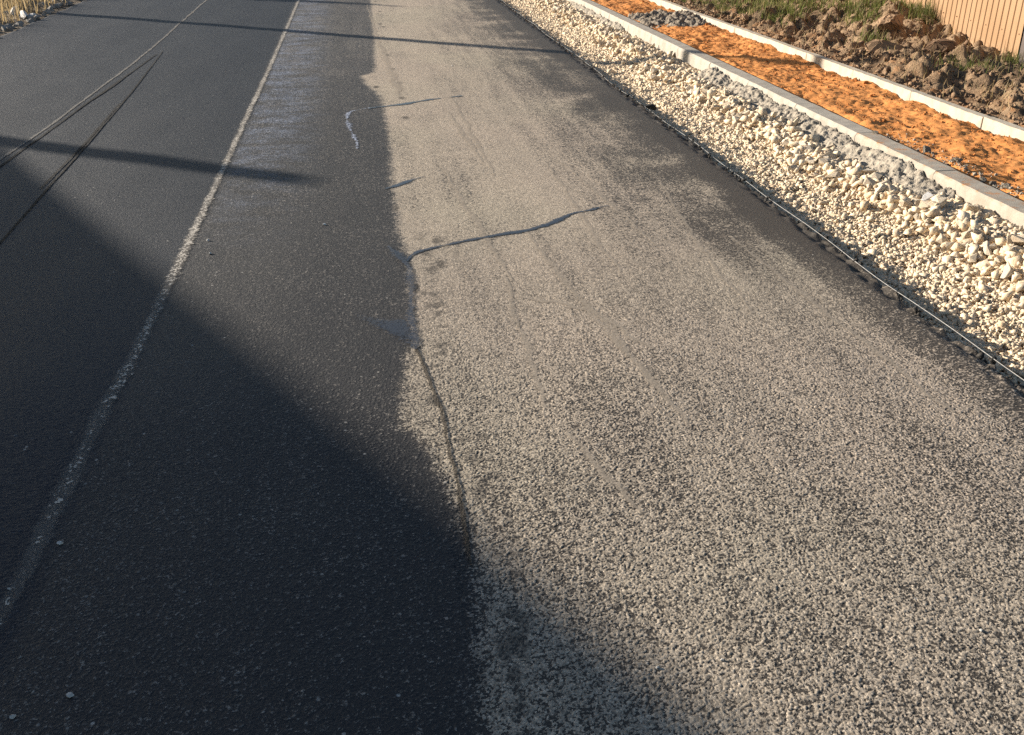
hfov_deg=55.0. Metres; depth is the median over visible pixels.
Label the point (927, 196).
limestone rock
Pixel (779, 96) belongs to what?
kerb stone
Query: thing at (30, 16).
rubble stone
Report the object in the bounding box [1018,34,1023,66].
gate post
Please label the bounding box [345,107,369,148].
tar seam
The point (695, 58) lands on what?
kerb stone
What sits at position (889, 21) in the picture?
soil clod
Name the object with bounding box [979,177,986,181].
mortar lump
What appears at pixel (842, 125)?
kerb stone
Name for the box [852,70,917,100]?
kerb stone
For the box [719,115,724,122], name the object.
limestone rock
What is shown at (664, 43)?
kerb stone
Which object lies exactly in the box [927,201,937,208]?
limestone rock
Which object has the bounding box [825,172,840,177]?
limestone rock
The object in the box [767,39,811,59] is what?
kerb stone
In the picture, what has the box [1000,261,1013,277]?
limestone rock
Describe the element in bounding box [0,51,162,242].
road seam
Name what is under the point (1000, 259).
limestone rock
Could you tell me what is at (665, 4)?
kerb stone
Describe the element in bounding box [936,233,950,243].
limestone rock
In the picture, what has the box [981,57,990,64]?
soil clod
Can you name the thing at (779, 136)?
limestone rock
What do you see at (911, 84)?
soil crumbs
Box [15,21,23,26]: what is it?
rubble stone
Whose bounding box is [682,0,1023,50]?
grass
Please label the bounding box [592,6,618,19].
kerb stone
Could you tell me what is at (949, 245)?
limestone rock
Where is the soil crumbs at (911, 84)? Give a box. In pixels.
[669,0,1023,124]
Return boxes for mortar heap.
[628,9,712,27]
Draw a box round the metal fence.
[894,0,1023,57]
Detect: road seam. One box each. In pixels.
[0,0,206,159]
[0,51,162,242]
[0,54,156,166]
[40,103,119,187]
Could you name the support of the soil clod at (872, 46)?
on the soil bank
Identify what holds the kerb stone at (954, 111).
on the soil bank
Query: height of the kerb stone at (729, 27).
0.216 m
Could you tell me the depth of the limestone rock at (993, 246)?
4.78 m
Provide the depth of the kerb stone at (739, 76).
8.81 m
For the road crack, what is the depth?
3.03 m
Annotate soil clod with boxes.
[741,13,748,19]
[851,56,860,62]
[864,39,905,53]
[877,10,905,31]
[882,66,889,73]
[925,36,958,53]
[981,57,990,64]
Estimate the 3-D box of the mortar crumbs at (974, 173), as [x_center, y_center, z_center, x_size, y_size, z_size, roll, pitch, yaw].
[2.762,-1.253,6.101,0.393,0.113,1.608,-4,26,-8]
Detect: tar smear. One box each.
[371,320,410,338]
[387,246,419,348]
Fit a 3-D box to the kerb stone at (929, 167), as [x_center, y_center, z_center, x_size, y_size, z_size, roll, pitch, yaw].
[2.467,-1.237,6.273,0.152,0.306,0.997,-4,26,-8]
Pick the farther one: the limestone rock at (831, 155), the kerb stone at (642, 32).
the kerb stone at (642, 32)
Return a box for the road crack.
[414,346,471,564]
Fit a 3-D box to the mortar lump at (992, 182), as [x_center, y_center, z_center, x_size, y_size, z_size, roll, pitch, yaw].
[2.787,-1.070,5.699,0.039,0.028,0.056,0,24,38]
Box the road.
[0,0,1023,734]
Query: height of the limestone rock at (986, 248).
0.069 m
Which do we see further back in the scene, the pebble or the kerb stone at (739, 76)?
the kerb stone at (739, 76)
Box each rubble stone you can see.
[1,25,6,30]
[6,26,12,31]
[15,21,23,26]
[25,15,36,20]
[53,3,60,7]
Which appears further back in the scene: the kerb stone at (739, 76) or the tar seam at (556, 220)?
the kerb stone at (739, 76)
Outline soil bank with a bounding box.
[667,0,1023,127]
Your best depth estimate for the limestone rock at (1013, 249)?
4.66 m
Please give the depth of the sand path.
7.76 m
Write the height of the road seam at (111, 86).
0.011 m
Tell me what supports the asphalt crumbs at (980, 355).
on the road
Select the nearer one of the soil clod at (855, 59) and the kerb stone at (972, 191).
the kerb stone at (972, 191)
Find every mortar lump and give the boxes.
[923,145,930,152]
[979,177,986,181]
[989,181,996,184]
[1002,183,1010,187]
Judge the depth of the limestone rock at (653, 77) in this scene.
9.29 m
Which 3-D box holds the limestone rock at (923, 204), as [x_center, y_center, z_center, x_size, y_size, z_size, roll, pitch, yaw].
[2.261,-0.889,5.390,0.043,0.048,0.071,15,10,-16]
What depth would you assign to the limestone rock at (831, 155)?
6.40 m
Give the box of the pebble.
[66,692,73,697]
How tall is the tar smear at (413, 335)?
0.004 m
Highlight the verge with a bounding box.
[0,0,83,35]
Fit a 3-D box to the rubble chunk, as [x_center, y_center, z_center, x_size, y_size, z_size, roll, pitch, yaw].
[-6.536,-4.722,13.172,0.103,0.114,0.280,3,20,-43]
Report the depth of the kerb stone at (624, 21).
12.35 m
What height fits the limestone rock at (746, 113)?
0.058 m
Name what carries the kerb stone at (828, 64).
on the soil bank
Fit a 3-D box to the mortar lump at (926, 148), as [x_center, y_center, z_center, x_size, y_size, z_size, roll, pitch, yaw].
[2.662,-1.398,6.308,0.044,0.046,0.062,8,42,-31]
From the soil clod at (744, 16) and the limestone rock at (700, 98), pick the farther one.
the soil clod at (744, 16)
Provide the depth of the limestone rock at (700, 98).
8.32 m
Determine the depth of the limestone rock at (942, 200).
5.33 m
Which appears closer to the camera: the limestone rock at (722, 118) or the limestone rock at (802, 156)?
the limestone rock at (802, 156)
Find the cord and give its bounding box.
[510,7,1023,379]
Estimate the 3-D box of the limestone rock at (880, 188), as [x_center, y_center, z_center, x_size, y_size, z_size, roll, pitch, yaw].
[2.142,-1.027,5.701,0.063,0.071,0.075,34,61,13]
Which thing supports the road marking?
on the road
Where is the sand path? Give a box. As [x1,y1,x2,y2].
[591,0,1023,201]
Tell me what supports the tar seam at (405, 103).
on the road
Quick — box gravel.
[499,0,1023,384]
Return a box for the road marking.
[0,0,299,623]
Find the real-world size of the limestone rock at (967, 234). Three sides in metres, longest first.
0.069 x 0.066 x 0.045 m
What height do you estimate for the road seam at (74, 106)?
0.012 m
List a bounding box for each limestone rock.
[650,75,658,80]
[662,66,672,70]
[696,95,704,102]
[713,105,722,110]
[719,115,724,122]
[742,110,749,115]
[774,134,782,141]
[787,165,799,171]
[798,154,806,159]
[818,152,835,157]
[819,158,830,164]
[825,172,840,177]
[845,173,852,180]
[852,159,858,166]
[862,168,875,174]
[863,178,874,186]
[869,172,882,179]
[874,184,886,194]
[878,180,890,186]
[899,198,905,206]
[913,213,920,220]
[918,200,928,207]
[922,192,933,200]
[924,218,932,222]
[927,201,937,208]
[932,196,946,206]
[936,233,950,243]
[946,242,958,251]
[961,229,973,237]
[967,205,981,212]
[969,253,977,262]
[973,228,984,235]
[982,241,991,255]
[989,243,997,250]
[995,255,1005,262]
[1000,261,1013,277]
[1007,234,1016,245]
[1009,246,1020,253]
[1011,235,1023,245]
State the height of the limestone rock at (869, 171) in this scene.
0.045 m
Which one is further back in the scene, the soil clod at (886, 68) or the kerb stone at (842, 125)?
the soil clod at (886, 68)
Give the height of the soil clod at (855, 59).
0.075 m
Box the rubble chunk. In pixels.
[20,10,26,18]
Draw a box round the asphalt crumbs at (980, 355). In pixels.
[499,0,1023,387]
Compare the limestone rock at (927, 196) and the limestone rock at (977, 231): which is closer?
the limestone rock at (977, 231)
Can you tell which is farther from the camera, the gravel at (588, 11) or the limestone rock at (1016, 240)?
the gravel at (588, 11)
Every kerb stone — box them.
[577,0,601,8]
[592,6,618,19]
[609,14,637,32]
[628,23,661,44]
[649,0,660,5]
[651,34,690,58]
[661,0,687,10]
[677,47,722,70]
[682,9,709,21]
[706,17,738,32]
[710,62,760,85]
[735,27,772,43]
[748,80,809,108]
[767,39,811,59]
[795,103,871,141]
[806,53,859,78]
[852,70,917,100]
[855,132,956,179]
[910,91,990,128]
[933,171,1023,228]
[981,117,1023,140]
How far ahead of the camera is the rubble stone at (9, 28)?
12.14 m
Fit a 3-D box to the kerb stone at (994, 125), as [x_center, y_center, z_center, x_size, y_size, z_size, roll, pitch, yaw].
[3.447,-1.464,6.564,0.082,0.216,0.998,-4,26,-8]
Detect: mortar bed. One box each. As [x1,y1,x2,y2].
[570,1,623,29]
[697,66,959,198]
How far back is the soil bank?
9.49 m
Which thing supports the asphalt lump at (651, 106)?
on the road
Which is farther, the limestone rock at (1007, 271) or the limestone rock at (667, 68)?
the limestone rock at (667, 68)
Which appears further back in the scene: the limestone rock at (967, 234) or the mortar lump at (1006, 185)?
the mortar lump at (1006, 185)
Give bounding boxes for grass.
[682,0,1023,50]
[852,0,1023,85]
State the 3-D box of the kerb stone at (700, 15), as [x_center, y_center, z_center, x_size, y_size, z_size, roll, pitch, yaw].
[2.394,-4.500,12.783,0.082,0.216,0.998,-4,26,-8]
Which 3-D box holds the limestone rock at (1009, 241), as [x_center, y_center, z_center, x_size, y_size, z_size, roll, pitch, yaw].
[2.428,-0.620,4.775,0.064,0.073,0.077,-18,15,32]
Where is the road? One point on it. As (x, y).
(704, 414)
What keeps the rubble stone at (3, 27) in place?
on the verge
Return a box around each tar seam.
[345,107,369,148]
[369,95,461,108]
[385,176,422,188]
[405,205,608,260]
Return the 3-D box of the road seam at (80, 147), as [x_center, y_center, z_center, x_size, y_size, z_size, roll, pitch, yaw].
[-2.988,-1.613,6.926,0.028,0.010,2.601,-4,26,-9]
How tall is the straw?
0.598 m
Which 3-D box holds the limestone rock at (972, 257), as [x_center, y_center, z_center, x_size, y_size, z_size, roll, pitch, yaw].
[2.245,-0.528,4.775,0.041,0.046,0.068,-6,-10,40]
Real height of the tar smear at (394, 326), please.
0.001 m
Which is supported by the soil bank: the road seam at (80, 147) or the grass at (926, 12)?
the grass at (926, 12)
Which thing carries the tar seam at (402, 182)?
on the road
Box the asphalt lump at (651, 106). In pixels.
[646,104,655,108]
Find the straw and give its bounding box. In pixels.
[696,0,1023,113]
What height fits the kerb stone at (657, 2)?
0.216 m
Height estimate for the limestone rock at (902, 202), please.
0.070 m
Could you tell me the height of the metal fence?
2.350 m
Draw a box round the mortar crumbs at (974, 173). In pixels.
[885,133,1023,196]
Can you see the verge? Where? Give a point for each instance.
(61, 8)
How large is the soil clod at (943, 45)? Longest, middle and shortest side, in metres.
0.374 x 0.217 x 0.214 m
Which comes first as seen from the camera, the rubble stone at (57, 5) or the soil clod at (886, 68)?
the soil clod at (886, 68)
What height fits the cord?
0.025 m
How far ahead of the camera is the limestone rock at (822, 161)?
6.31 m
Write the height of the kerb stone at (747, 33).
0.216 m
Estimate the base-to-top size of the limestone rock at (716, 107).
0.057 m

